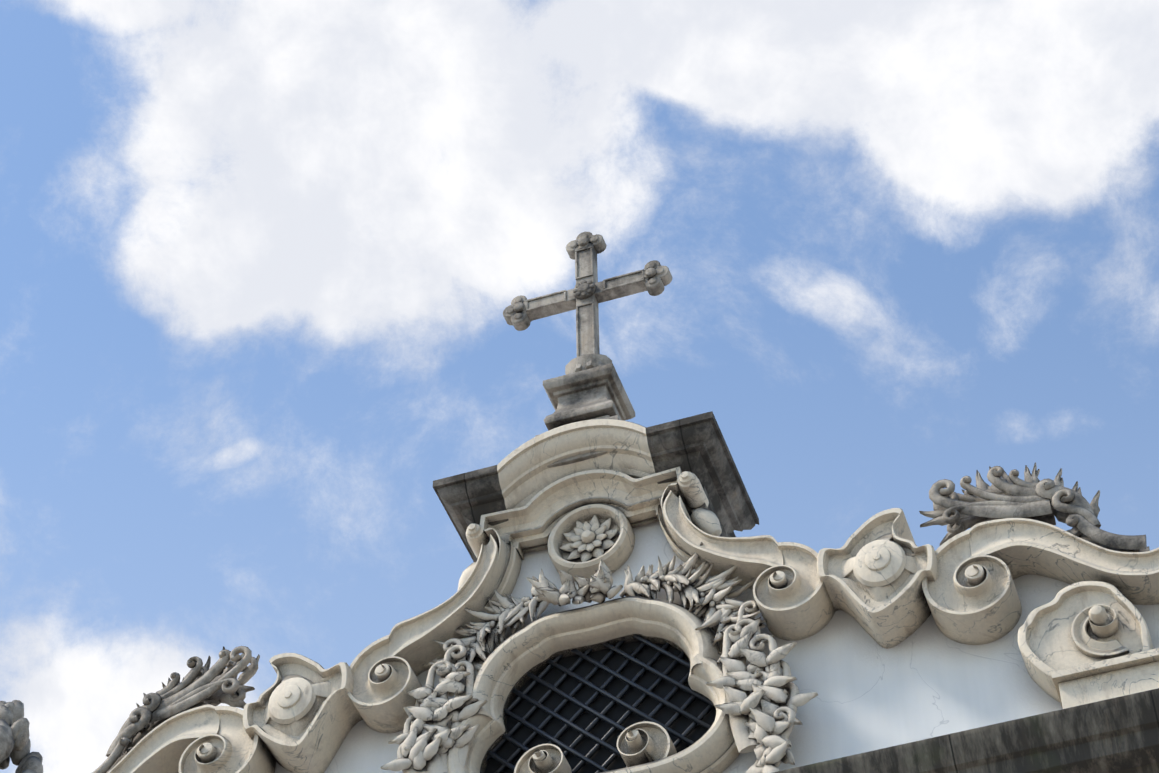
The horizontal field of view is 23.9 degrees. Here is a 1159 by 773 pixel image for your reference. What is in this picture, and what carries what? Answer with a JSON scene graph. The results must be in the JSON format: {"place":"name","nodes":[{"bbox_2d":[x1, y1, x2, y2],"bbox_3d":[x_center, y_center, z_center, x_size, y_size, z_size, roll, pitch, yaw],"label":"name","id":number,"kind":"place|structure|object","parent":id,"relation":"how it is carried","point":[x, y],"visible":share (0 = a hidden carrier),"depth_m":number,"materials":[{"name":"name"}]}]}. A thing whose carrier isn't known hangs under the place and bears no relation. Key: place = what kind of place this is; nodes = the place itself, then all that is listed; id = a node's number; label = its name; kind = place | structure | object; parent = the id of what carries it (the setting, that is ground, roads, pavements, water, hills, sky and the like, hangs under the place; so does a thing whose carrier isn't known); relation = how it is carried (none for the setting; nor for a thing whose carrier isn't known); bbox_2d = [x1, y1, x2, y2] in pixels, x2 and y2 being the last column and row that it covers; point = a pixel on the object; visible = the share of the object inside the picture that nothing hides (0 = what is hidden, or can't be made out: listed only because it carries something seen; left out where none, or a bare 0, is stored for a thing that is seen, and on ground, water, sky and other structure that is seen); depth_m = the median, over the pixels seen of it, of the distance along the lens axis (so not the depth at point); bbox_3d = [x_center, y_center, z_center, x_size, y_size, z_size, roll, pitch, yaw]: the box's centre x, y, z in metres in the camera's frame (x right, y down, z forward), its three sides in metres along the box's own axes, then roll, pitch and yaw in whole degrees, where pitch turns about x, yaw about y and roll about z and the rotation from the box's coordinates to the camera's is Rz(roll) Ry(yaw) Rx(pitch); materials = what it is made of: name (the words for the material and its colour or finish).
{"place":"outdoors","nodes":[
{"label":"outdoors","id":0,"kind":"place"},
{"bbox_2d":[0,0,1158,772],"label":"sky","id":1,"kind":"structure","parent":0,"point":[262,262],"materials":[{"name":"blue"}]},
{"bbox_2d":[485,641,715,772],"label":"window void wall","id":2,"kind":"structure","parent":0,"point":[681,724],"depth_m":20.47,"materials":[{"name":"black"}]},
{"label":"ground","id":3,"kind":"structure","parent":0,"visible":0},
{"bbox_3d":[2.494,13.094,18.826,18.000,12.260,13.980,-14,-47,13],"label":"facade wall","id":4,"kind":"object","parent":3,"relation":"on","visible":0},
{"bbox_2d":[773,688,1158,772],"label":"cornice","id":5,"kind":"structure","parent":4,"relation":"on","point":[1117,735],"depth_m":17.97,"materials":[{"name":"stone"}]},
{"bbox_2d":[0,700,42,772],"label":"carved ornament","id":6,"kind":"object","parent":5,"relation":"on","point":[15,744],"visible":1,"depth_m":21.65,"materials":[{"name":"stone"}]},
{"bbox_2d":[275,521,1158,772],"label":"gable wall","id":7,"kind":"structure","parent":5,"relation":"on","point":[927,679],"depth_m":19.63,"materials":[{"name":"white paint"}]},
{"bbox_2d":[422,467,752,670],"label":"arched molding","id":8,"kind":"structure","parent":7,"relation":"attached to","point":[535,519],"depth_m":21.61,"materials":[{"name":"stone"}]},
{"bbox_2d":[457,471,721,590],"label":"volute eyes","id":9,"kind":"object","parent":8,"relation":"attached to","point":[704,519],"visible":0.69,"depth_m":21.28,"materials":[{"name":"stone"}]},
{"bbox_2d":[243,508,937,772],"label":"carved cartouches","id":10,"kind":"object","parent":7,"relation":"attached to","point":[302,713],"visible":1,"depth_m":20.20,"materials":[{"name":"stone"}]},
{"bbox_2d":[347,490,834,732],"bbox_3d":[0.035,1.560,20.906,3.803,1.530,0.464,-14,-47,13],"label":"shoulder volute","id":11,"kind":"object","parent":7,"relation":"attached to","point":[792,597],"visible":0.98,"depth_m":20.75,"materials":[{"name":"stone"}]},
{"bbox_2d":[548,503,634,581],"bbox_3d":[0.082,1.207,21.450,0.680,0.680,0.195,-14,-47,13],"label":"flower medallion","id":12,"kind":"object","parent":7,"relation":"attached to","point":[584,540],"visible":1,"depth_m":21.39,"materials":[{"name":"stone"}]},
{"bbox_2d":[447,596,739,772],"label":"window frame","id":13,"kind":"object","parent":7,"relation":"attached to","point":[510,662],"depth_m":20.53,"materials":[{"name":"beige stone"}]},
{"bbox_2d":[514,721,676,772],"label":"scroll ornaments","id":14,"kind":"object","parent":13,"relation":"attached to","point":[638,743],"depth_m":19.81},
{"bbox_2d":[481,635,714,772],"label":"grille window","id":15,"kind":"structure","parent":13,"relation":"in","point":[605,711],"depth_m":20.43,"materials":[{"name":"black metal"}]},
{"bbox_2d":[381,542,817,772],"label":"carved garland","id":16,"kind":"object","parent":13,"relation":"attached to","point":[763,720],"visible":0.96,"depth_m":20.38,"materials":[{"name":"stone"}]},
{"bbox_2d":[433,411,758,561],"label":"cornice","id":17,"kind":"structure","parent":7,"relation":"on","point":[522,475],"depth_m":21.76,"materials":[{"name":"stone"}]},
{"bbox_2d":[503,232,672,467],"bbox_3d":[0.075,-0.260,23.107,1.520,3.088,0.707,-14,-47,13],"label":"stone cross","id":18,"kind":"object","parent":17,"relation":"on","point":[588,386],"visible":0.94,"depth_m":23.34,"materials":[{"name":"stone"}]},
{"bbox_2d":[477,485,722,558],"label":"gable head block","id":19,"kind":"structure","parent":7,"relation":"on","point":[710,507],"depth_m":21.55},
{"bbox_2d":[108,518,1158,772],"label":"scroll volute","id":20,"kind":"object","parent":7,"relation":"attached to","point":[970,594],"visible":0.96,"depth_m":19.71,"materials":[{"name":"stone"}]},
{"bbox_2d":[92,462,1149,772],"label":"leaf ornaments","id":21,"kind":"object","parent":20,"relation":"on","point":[1002,496],"visible":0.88,"depth_m":20.25,"materials":[{"name":"stone"}]},
{"bbox_2d":[722,524,735,536],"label":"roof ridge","id":22,"kind":"structure","parent":7,"relation":"attached to","point":[726,534],"depth_m":21.96,"materials":[{"name":"stone"}]},
{"bbox_2d":[1018,581,1158,708],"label":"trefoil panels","id":23,"kind":"object","parent":5,"relation":"on","point":[1083,642],"visible":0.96,"depth_m":18.91,"materials":[{"name":"stone"}]}
]}

